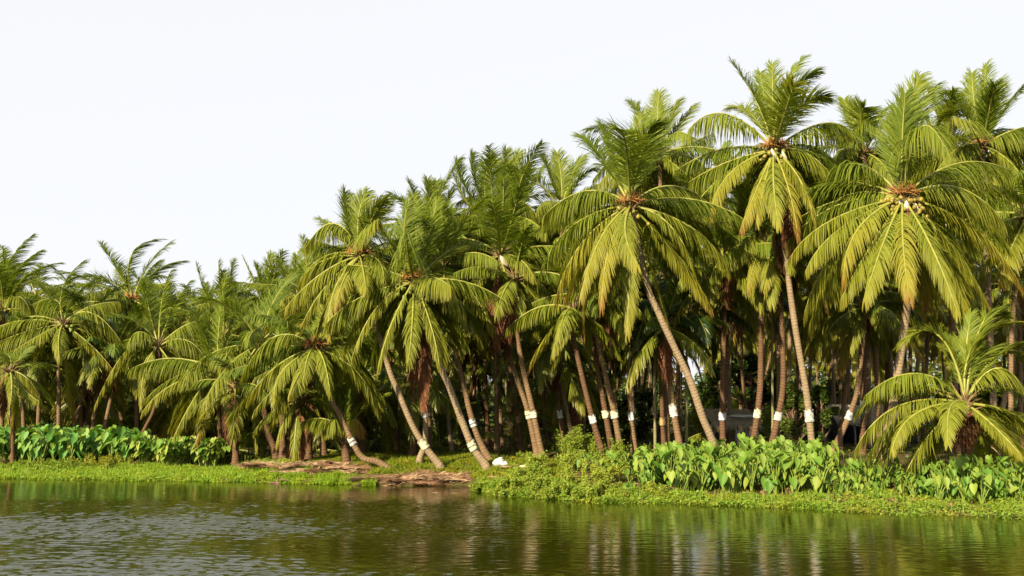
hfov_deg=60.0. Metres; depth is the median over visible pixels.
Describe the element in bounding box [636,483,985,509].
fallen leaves
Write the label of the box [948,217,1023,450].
coconut palm
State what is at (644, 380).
coconut palm
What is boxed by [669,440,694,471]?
taro plant
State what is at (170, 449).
taro plant
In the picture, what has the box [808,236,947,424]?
coconut palm
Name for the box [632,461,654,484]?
taro plant
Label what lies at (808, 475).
taro plant
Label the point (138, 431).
taro plant
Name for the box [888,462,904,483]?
taro plant
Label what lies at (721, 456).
taro plant
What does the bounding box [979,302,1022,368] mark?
coconut palm
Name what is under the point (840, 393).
coconut palm
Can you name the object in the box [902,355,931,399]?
coconut palm
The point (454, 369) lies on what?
coconut palm
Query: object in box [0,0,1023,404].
sky
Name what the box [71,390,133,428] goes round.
young palm
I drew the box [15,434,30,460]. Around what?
taro plant
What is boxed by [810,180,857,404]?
coconut palm
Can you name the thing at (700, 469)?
taro plant
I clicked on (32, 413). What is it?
young palm
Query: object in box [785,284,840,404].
coconut palm
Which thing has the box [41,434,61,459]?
taro plant
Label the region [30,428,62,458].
taro plant
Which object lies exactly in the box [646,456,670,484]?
taro plant
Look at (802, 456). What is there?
taro plant
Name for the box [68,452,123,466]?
weed clump
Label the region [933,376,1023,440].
bush
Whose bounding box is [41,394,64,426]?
young palm
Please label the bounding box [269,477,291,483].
driftwood
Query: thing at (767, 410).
young palm
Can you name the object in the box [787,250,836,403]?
coconut palm
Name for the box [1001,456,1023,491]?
taro plant
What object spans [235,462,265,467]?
fallen frond
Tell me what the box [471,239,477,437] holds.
coconut palm
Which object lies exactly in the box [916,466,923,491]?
taro plant
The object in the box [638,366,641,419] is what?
coconut palm
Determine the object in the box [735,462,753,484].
taro plant
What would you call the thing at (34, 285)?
coconut palm
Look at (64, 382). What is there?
coconut palm
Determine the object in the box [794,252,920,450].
coconut palm
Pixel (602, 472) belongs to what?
bush
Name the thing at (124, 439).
taro plant
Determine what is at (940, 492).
taro plant
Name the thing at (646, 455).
taro plant
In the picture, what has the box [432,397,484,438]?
young palm
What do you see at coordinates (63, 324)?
coconut palm
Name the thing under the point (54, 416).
coconut palm
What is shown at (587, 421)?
young palm
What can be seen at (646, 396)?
bush
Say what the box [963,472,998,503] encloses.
taro plant
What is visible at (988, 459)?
taro plant
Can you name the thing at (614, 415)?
coconut palm
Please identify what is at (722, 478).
taro plant
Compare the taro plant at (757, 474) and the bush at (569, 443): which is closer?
the taro plant at (757, 474)
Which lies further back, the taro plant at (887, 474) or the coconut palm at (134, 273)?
the coconut palm at (134, 273)
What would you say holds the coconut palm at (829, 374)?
on the ground at (715, 488)
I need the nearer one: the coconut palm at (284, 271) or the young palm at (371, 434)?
the young palm at (371, 434)
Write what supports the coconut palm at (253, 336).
on the ground at (715, 488)
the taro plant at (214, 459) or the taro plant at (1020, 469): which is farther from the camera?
the taro plant at (214, 459)
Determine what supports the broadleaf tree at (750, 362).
on the ground at (715, 488)
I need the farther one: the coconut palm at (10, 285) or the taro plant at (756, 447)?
the coconut palm at (10, 285)
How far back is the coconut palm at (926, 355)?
57.12 m
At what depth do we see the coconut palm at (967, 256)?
43.20 m
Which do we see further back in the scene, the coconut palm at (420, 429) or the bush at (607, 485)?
the coconut palm at (420, 429)
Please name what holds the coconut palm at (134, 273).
on the ground at (715, 488)
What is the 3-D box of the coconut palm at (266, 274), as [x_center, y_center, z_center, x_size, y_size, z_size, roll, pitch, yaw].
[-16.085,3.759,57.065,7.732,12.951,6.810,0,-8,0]
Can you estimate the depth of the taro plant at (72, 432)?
45.40 m
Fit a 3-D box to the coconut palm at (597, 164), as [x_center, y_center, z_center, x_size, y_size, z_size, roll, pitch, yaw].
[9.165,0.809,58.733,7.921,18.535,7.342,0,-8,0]
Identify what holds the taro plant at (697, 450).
on the ground at (715, 488)
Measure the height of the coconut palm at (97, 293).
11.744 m
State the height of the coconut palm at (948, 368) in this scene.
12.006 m
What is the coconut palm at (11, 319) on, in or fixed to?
on the ground at (715, 488)
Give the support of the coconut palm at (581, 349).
on the ground at (715, 488)
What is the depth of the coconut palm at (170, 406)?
63.04 m
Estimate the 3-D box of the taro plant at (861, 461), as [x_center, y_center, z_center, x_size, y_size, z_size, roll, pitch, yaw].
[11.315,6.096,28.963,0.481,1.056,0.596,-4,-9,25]
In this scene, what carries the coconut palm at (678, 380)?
on the ground at (715, 488)
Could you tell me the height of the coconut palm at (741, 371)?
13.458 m
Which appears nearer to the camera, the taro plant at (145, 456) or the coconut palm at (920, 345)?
the taro plant at (145, 456)
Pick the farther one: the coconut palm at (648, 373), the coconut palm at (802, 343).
the coconut palm at (648, 373)
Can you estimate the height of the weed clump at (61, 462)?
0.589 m
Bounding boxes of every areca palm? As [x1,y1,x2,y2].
[613,274,703,453]
[619,258,752,444]
[730,259,806,430]
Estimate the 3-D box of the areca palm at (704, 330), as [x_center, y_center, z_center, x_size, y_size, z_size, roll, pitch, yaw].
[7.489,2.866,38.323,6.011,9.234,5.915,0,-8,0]
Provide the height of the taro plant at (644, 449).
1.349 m
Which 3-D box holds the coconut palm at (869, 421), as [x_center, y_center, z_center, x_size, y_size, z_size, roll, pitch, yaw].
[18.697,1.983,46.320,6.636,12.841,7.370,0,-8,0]
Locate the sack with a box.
[492,457,503,465]
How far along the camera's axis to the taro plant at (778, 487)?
28.79 m
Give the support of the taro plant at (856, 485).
on the ground at (715, 488)
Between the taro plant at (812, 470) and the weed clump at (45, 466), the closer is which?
the taro plant at (812, 470)
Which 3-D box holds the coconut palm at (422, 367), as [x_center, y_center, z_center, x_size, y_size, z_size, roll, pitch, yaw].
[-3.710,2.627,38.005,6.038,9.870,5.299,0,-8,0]
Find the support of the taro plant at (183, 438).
on the ground at (715, 488)
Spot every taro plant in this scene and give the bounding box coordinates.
[0,425,22,457]
[0,429,19,458]
[0,431,6,453]
[1,426,26,459]
[4,425,34,458]
[4,436,9,460]
[12,428,37,461]
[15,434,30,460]
[18,429,37,461]
[29,433,45,459]
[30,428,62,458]
[33,425,50,456]
[35,421,52,452]
[37,426,57,458]
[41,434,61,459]
[42,424,63,457]
[52,428,74,459]
[58,427,88,459]
[58,431,86,461]
[67,432,91,461]
[73,425,88,429]
[80,428,99,458]
[84,434,104,461]
[88,425,102,433]
[89,429,109,458]
[98,428,117,455]
[101,425,127,456]
[115,436,133,460]
[119,434,135,459]
[120,430,146,458]
[126,427,150,451]
[129,435,148,462]
[131,434,150,463]
[133,434,155,461]
[134,446,153,462]
[140,438,164,461]
[147,439,169,462]
[150,447,159,461]
[152,439,175,463]
[155,438,183,464]
[165,443,180,465]
[169,443,187,463]
[170,436,194,445]
[170,438,191,463]
[174,441,190,463]
[180,436,195,461]
[181,438,193,462]
[182,435,203,453]
[188,442,205,463]
[190,443,205,465]
[198,443,216,466]
[199,438,220,465]
[202,437,223,454]
[208,441,230,465]
[577,451,592,471]
[591,456,608,475]
[606,449,627,479]
[615,451,633,468]
[624,468,635,487]
[632,451,658,484]
[632,457,654,484]
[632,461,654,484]
[633,450,657,471]
[634,446,663,462]
[639,456,653,484]
[640,445,660,460]
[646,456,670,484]
[646,459,663,482]
[649,460,660,481]
[654,456,670,482]
[655,441,672,477]
[658,445,682,486]
[659,459,692,489]
[667,446,683,470]
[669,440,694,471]
[678,469,696,489]
[680,454,691,480]
[681,439,704,450]
[682,447,696,484]
[683,450,707,490]
[684,444,703,466]
[687,456,712,490]
[688,461,710,489]
[695,440,708,457]
[698,460,718,489]
[700,470,711,490]
[705,441,731,482]
[706,445,719,460]
[710,459,731,489]
[712,459,743,493]
[714,448,728,457]
[715,455,743,471]
[715,459,734,493]
[719,439,737,456]
[725,449,749,465]
[729,465,745,492]
[730,441,746,449]
[732,451,751,488]
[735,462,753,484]
[737,432,763,449]
[738,441,750,463]
[738,450,765,491]
[739,448,760,458]
[744,464,762,484]
[744,468,761,488]
[745,437,765,452]
[748,439,769,465]
[752,445,774,467]
[757,457,774,480]
[759,447,780,464]
[761,450,783,491]
[764,441,787,450]
[765,459,782,494]
[765,463,785,491]
[769,453,789,490]
[771,439,789,450]
[771,453,806,491]
[772,448,796,485]
[776,435,802,450]
[778,452,812,489]
[779,462,805,489]
[782,456,811,491]
[782,457,806,494]
[785,447,809,460]
[791,463,812,490]
[799,439,814,467]
[801,446,815,467]
[802,463,833,491]
[803,460,813,489]
[805,442,831,471]
[807,447,833,469]
[808,451,838,493]
[811,462,837,491]
[812,438,835,462]
[815,443,838,465]
[829,471,852,492]
[830,462,840,476]
[831,467,856,491]
[832,485,843,497]
[833,450,843,468]
[840,463,854,484]
[846,458,867,485]
[850,459,866,483]
[852,482,867,494]
[858,459,871,481]
[858,466,878,486]
[859,458,877,468]
[864,465,884,483]
[867,462,885,479]
[872,482,881,496]
[874,464,897,489]
[876,464,888,489]
[879,466,893,480]
[888,456,899,483]
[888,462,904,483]
[894,468,923,496]
[895,470,913,492]
[896,474,914,494]
[899,473,923,496]
[912,467,933,479]
[912,476,929,496]
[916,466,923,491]
[920,464,936,486]
[922,458,944,477]
[923,474,954,499]
[933,461,962,483]
[934,468,950,499]
[935,460,956,494]
[949,469,974,501]
[949,474,960,498]
[950,465,983,488]
[953,458,982,497]
[960,453,977,476]
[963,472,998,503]
[969,455,987,491]
[974,460,992,480]
[975,468,1003,500]
[985,454,1008,465]
[987,463,1004,496]
[989,465,1018,495]
[992,464,1012,496]
[996,472,1010,498]
[997,463,1022,493]
[998,456,1016,469]
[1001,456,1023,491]
[1011,462,1023,492]
[1011,484,1023,503]
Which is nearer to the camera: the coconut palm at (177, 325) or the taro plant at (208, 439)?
the taro plant at (208, 439)
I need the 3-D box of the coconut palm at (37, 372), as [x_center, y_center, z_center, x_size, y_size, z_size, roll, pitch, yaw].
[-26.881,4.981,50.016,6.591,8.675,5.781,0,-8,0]
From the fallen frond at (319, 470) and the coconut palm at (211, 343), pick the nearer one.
the fallen frond at (319, 470)
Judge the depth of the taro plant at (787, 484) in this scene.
28.74 m
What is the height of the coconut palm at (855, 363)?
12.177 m
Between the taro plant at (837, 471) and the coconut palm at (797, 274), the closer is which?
the taro plant at (837, 471)
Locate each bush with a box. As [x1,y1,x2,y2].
[469,478,498,491]
[491,482,521,496]
[499,469,523,487]
[508,462,551,475]
[510,471,574,489]
[515,451,533,457]
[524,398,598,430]
[525,450,586,470]
[542,476,604,499]
[551,424,606,459]
[557,458,633,484]
[569,438,630,465]
[591,476,666,497]
[599,388,659,440]
[604,453,642,475]
[630,441,660,454]
[802,378,859,433]
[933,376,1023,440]
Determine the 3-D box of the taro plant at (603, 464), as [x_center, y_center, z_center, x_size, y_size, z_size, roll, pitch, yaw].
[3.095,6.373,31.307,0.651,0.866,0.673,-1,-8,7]
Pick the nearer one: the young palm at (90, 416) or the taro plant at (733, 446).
the taro plant at (733, 446)
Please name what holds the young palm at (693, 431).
on the ground at (715, 488)
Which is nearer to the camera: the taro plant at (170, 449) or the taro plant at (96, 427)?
the taro plant at (170, 449)
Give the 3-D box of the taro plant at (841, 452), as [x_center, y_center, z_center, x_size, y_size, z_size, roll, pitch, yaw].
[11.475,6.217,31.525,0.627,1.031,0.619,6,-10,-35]
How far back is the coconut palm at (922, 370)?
62.07 m
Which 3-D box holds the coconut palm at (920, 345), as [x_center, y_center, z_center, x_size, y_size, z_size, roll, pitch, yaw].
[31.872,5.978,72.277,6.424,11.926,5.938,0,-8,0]
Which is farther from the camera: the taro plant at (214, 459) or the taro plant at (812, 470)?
the taro plant at (214, 459)
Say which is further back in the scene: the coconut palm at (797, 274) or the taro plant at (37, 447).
the taro plant at (37, 447)
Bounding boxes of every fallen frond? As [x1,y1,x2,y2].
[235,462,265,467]
[242,462,268,467]
[253,460,284,466]
[270,470,297,472]
[277,460,323,470]
[287,462,323,466]
[299,467,333,472]
[308,467,332,473]
[318,465,354,469]
[320,459,339,463]
[322,463,373,469]
[327,465,361,473]
[345,472,384,484]
[378,475,430,484]
[384,470,431,485]
[390,471,416,477]
[390,479,424,481]
[399,469,435,475]
[406,480,437,485]
[413,468,442,472]
[418,478,449,484]
[424,472,471,484]
[431,471,468,475]
[454,474,470,478]
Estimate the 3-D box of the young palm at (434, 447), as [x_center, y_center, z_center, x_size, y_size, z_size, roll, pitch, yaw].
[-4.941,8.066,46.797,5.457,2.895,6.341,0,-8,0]
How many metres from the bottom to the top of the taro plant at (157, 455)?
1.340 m
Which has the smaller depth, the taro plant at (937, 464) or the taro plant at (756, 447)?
the taro plant at (937, 464)
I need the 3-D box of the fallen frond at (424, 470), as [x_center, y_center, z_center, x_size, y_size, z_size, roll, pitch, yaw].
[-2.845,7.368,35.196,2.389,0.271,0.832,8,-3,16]
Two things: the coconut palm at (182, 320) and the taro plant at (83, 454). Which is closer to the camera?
the taro plant at (83, 454)
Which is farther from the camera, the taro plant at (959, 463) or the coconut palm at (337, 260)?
the coconut palm at (337, 260)
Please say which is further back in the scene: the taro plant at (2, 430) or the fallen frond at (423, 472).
the taro plant at (2, 430)
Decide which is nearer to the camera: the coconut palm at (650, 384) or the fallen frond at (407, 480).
the fallen frond at (407, 480)
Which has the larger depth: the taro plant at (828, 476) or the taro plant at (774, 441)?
the taro plant at (774, 441)
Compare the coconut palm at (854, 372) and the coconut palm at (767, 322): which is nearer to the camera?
the coconut palm at (767, 322)
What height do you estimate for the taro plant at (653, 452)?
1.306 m
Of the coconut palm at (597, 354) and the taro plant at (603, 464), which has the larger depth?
the coconut palm at (597, 354)
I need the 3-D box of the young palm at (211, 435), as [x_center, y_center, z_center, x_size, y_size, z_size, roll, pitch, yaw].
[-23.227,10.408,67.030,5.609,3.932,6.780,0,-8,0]
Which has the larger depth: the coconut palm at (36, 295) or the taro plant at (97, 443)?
the coconut palm at (36, 295)
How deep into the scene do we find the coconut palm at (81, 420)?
53.33 m
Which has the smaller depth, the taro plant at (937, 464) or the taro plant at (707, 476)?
the taro plant at (937, 464)
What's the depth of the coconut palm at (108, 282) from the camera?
64.91 m
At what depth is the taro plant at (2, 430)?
46.19 m
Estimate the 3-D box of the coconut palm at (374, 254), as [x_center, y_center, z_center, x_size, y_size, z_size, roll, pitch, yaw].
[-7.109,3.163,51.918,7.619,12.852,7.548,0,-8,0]
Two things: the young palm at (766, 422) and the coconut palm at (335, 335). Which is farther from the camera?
the young palm at (766, 422)
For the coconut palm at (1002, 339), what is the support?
on the ground at (715, 488)
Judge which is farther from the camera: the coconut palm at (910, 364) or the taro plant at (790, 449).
the coconut palm at (910, 364)
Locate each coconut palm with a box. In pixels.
[0,233,65,426]
[0,259,128,427]
[0,289,51,423]
[0,298,102,431]
[0,308,71,426]
[0,342,58,462]
[4,370,56,428]
[5,389,70,428]
[6,275,62,322]
[6,284,81,341]
[9,278,73,307]
[15,262,86,310]
[27,341,123,414]
[28,263,144,427]
[42,309,146,430]
[43,305,120,427]
[45,276,106,311]
[46,351,138,429]
[51,299,175,429]
[53,270,171,424]
[53,365,159,428]
[66,239,190,431]
[76,268,179,386]
[94,268,220,451]
[101,284,202,438]
[122,263,187,306]
[128,272,274,450]
[131,280,208,404]
[136,278,239,359]
[138,354,226,440]
[144,383,208,435]
[149,280,209,326]
[157,299,208,435]
[158,257,262,439]
[177,281,225,436]
[178,267,326,459]
[179,281,260,439]
[181,353,272,464]
[184,288,288,436]
[186,377,259,435]
[219,248,290,356]
[221,303,340,459]
[233,282,289,438]
[238,248,351,353]
[240,304,399,467]
[241,323,318,448]
[246,276,350,360]
[250,233,352,346]
[252,314,361,458]
[252,335,381,455]
[253,384,336,461]
[258,248,359,444]
[279,253,388,447]
[284,184,450,469]
[287,323,420,451]
[300,377,392,464]
[321,316,417,453]
[323,188,512,469]
[334,229,395,442]
[343,310,450,452]
[354,321,451,444]
[359,253,492,463]
[364,326,471,456]
[372,155,480,448]
[374,189,532,459]
[380,216,441,441]
[389,220,494,451]
[392,203,422,433]
[401,370,476,405]
[432,170,578,457]
[433,317,504,446]
[433,340,504,444]
[435,328,508,438]
[442,293,527,448]
[443,195,460,443]
[445,143,556,452]
[448,161,582,446]
[448,211,535,447]
[452,224,579,457]
[454,139,568,448]
[467,211,536,450]
[468,296,580,450]
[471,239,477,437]
[489,278,570,442]
[494,282,613,437]
[496,147,617,434]
[502,281,594,448]
[505,295,622,461]
[505,368,509,432]
[525,189,640,447]
[527,242,649,447]
[530,222,663,450]
[530,349,610,435]
[536,110,753,461]
[549,236,667,441]
[568,198,650,442]
[575,194,708,451]
[580,87,732,442]
[587,241,680,457]
[593,163,636,440]
[599,276,668,438]
[603,270,729,444]
[609,273,703,446]
[616,339,689,437]
[617,342,651,378]
[618,175,733,430]
[618,368,648,387]
[638,253,658,432]
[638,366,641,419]
[642,171,795,456]
[649,353,675,429]
[650,257,671,440]
[667,279,727,440]
[668,221,801,443]
[673,54,854,442]
[688,180,742,431]
[692,137,750,352]
[697,308,756,402]
[697,342,719,368]
[697,347,744,392]
[698,179,789,425]
[700,171,840,441]
[701,179,803,433]
[701,217,798,436]
[704,310,774,387]
[710,162,776,368]
[715,189,839,447]
[719,324,769,387]
[723,187,830,449]
[729,202,836,447]
[743,331,808,381]
[743,346,786,421]
[758,290,808,431]
[763,68,1023,473]
[764,285,807,389]
[767,294,819,433]
[767,340,821,370]
[773,284,825,392]
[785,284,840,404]
[786,358,807,371]
[787,190,843,389]
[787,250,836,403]
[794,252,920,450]
[798,235,925,454]
[799,92,937,454]
[800,224,936,455]
[805,346,824,383]
[807,342,851,431]
[807,359,854,394]
[808,215,919,448]
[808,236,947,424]
[808,339,884,370]
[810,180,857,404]
[814,162,970,450]
[824,164,879,403]
[831,362,883,397]
[832,298,916,404]
[833,186,940,413]
[844,348,907,383]
[848,305,1023,495]
[850,369,908,403]
[871,77,1012,455]
[871,346,913,378]
[872,324,934,363]
[880,254,964,404]
[881,58,1023,455]
[884,149,927,405]
[897,312,906,402]
[900,253,949,437]
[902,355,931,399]
[907,296,949,389]
[914,292,1003,366]
[917,342,941,399]
[918,133,962,439]
[919,208,993,383]
[928,356,950,383]
[940,193,1006,439]
[942,156,1023,460]
[942,352,1005,382]
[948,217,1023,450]
[956,166,1017,427]
[957,270,1023,434]
[958,167,1023,447]
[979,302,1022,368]
[980,272,1023,397]
[980,291,1023,376]
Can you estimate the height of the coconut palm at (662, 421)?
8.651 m
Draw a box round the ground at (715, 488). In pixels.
[0,425,1023,517]
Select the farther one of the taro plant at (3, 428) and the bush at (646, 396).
the bush at (646, 396)
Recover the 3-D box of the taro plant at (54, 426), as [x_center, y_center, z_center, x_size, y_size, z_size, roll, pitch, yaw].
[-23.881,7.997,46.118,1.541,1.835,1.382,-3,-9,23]
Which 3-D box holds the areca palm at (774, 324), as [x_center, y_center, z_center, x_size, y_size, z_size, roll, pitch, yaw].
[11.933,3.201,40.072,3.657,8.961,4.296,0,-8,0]
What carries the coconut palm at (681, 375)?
on the ground at (715, 488)
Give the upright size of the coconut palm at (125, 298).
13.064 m
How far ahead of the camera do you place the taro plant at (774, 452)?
29.77 m
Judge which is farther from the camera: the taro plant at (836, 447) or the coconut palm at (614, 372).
the coconut palm at (614, 372)
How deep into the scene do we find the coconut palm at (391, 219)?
58.63 m
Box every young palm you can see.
[16,384,73,430]
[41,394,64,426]
[67,398,104,428]
[70,381,157,429]
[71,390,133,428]
[131,400,163,436]
[139,387,216,439]
[183,416,216,438]
[201,390,314,465]
[205,398,253,441]
[209,405,275,447]
[238,405,335,456]
[315,414,406,449]
[349,409,421,452]
[376,421,421,445]
[379,414,448,453]
[401,384,482,448]
[421,381,508,446]
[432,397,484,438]
[445,394,483,438]
[480,389,553,449]
[512,388,604,450]
[551,383,605,439]
[580,376,627,446]
[585,409,650,438]
[614,386,642,437]
[620,383,653,438]
[659,412,734,436]
[670,378,734,439]
[688,386,767,440]
[731,382,770,436]
[731,390,797,435]
[758,391,811,441]
[762,405,770,425]
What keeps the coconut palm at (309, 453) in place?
on the ground at (715, 488)
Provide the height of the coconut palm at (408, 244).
11.704 m
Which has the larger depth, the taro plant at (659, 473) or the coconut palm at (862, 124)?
the coconut palm at (862, 124)
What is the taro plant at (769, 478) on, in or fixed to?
on the ground at (715, 488)
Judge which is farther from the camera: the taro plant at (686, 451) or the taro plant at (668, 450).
the taro plant at (668, 450)
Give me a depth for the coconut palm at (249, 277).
58.07 m
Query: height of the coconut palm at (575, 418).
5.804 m
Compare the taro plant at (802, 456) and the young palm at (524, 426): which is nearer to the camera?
the taro plant at (802, 456)
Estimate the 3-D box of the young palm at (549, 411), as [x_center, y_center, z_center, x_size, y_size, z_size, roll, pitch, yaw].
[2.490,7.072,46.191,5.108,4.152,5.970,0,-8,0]
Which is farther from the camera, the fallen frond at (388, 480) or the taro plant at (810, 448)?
the fallen frond at (388, 480)
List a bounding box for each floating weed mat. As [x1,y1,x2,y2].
[0,456,377,485]
[474,472,1023,519]
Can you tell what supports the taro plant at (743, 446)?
on the ground at (715, 488)
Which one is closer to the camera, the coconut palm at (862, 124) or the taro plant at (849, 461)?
the taro plant at (849, 461)
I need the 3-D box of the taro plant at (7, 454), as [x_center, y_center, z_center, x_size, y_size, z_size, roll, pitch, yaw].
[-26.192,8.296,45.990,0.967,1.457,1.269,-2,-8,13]
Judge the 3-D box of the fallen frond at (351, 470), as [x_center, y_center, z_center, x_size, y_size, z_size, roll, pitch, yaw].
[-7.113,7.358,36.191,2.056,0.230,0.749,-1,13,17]
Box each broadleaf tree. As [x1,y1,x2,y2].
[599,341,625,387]
[698,351,791,433]
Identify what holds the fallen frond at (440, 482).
on the ground at (715, 488)
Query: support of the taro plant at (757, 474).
on the ground at (715, 488)
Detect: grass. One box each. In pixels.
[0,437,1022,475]
[303,451,576,484]
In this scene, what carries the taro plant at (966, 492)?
on the ground at (715, 488)
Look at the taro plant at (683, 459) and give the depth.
30.40 m
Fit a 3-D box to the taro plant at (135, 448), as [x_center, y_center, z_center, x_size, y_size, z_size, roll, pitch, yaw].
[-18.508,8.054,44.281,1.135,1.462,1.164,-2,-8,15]
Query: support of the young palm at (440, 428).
on the ground at (715, 488)
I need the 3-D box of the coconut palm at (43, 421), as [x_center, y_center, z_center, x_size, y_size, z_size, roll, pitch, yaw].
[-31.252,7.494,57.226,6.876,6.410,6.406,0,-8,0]
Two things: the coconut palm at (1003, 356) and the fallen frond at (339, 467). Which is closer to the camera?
the fallen frond at (339, 467)
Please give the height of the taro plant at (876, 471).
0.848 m
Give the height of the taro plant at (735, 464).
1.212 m
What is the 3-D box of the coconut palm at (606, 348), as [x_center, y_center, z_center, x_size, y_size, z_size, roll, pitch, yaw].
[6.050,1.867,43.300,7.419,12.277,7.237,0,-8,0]
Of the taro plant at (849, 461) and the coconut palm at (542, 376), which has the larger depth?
the coconut palm at (542, 376)
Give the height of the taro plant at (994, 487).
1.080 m
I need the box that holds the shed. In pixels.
[825,404,932,446]
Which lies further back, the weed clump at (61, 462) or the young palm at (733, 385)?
the young palm at (733, 385)
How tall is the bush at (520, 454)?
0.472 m
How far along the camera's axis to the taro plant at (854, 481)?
27.67 m
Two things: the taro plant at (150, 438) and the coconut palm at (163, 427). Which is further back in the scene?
the coconut palm at (163, 427)
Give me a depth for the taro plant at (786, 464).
28.25 m
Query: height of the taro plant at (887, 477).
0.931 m
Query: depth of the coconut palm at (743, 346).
85.93 m
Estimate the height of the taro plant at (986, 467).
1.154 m
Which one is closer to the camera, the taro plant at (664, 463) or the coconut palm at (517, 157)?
the taro plant at (664, 463)
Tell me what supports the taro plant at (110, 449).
on the ground at (715, 488)
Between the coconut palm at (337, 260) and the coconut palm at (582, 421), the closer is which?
the coconut palm at (337, 260)
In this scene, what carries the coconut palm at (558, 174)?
on the ground at (715, 488)
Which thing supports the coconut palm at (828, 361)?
on the ground at (715, 488)
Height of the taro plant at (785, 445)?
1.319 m
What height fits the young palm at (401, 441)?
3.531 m
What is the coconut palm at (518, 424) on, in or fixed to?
on the ground at (715, 488)
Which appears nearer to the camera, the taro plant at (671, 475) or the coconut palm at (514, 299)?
the taro plant at (671, 475)
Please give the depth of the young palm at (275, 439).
44.94 m
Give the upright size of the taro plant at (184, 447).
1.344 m
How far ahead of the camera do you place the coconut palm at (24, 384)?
45.53 m
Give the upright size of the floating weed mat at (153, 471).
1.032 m
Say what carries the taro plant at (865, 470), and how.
on the ground at (715, 488)
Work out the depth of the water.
19.98 m
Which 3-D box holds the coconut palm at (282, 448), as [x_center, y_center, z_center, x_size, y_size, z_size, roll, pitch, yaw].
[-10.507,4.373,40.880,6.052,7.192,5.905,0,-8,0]
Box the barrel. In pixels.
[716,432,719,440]
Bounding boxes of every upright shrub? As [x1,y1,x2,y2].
[774,381,815,447]
[802,384,841,449]
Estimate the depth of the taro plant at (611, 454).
30.57 m
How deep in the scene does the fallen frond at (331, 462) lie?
36.96 m
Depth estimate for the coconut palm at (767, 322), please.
46.77 m
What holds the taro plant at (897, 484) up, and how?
on the ground at (715, 488)
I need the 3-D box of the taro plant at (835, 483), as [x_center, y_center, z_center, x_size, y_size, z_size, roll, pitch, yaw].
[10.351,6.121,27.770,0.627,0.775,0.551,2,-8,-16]
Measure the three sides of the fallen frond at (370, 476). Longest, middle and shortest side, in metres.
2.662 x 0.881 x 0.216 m
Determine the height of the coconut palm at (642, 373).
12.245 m
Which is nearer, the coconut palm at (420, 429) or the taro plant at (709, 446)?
the taro plant at (709, 446)
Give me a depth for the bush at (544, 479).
30.05 m
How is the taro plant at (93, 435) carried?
on the ground at (715, 488)
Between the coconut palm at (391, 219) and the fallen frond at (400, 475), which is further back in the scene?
the coconut palm at (391, 219)
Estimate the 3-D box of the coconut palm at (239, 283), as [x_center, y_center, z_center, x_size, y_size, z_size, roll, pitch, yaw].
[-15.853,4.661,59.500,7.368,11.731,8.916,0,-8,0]
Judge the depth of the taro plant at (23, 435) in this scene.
44.93 m
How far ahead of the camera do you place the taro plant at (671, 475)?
29.05 m
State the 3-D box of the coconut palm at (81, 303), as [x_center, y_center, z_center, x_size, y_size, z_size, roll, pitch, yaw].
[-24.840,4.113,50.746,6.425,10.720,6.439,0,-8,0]
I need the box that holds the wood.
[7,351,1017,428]
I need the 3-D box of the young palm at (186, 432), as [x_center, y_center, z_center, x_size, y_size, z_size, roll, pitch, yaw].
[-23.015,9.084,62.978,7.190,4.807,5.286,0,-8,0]
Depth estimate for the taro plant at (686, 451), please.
30.98 m
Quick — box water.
[0,478,1023,575]
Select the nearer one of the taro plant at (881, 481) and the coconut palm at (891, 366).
the taro plant at (881, 481)
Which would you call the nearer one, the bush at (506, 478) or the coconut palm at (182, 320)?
the bush at (506, 478)
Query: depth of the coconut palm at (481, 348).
45.28 m
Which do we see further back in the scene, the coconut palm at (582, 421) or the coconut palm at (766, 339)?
the coconut palm at (766, 339)
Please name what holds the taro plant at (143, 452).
on the ground at (715, 488)
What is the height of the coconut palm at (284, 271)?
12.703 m
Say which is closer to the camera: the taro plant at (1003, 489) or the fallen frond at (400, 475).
the taro plant at (1003, 489)
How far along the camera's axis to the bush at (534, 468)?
31.98 m
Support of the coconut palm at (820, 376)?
on the ground at (715, 488)
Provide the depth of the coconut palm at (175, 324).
61.16 m
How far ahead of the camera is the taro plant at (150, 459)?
44.48 m
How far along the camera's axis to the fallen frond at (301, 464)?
36.78 m
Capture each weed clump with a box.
[0,459,36,467]
[11,464,67,471]
[27,457,82,468]
[58,460,97,467]
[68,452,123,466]
[101,453,141,466]
[101,462,136,469]
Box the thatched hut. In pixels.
[703,408,762,447]
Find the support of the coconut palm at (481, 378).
on the ground at (715, 488)
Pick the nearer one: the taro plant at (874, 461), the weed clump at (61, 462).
the taro plant at (874, 461)
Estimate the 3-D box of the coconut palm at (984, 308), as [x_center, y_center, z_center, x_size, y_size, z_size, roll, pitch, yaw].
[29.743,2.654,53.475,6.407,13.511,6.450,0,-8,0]
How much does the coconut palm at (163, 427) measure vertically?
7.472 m
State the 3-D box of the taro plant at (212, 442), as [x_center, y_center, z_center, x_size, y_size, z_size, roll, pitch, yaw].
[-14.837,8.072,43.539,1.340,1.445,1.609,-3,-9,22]
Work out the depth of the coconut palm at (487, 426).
49.07 m
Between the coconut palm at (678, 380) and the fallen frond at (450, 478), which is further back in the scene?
the coconut palm at (678, 380)
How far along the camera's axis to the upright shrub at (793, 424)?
39.47 m
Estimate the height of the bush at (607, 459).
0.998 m
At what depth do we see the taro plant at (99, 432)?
45.66 m
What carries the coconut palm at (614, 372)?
on the ground at (715, 488)
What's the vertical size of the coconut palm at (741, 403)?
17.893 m
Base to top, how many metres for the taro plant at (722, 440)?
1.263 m

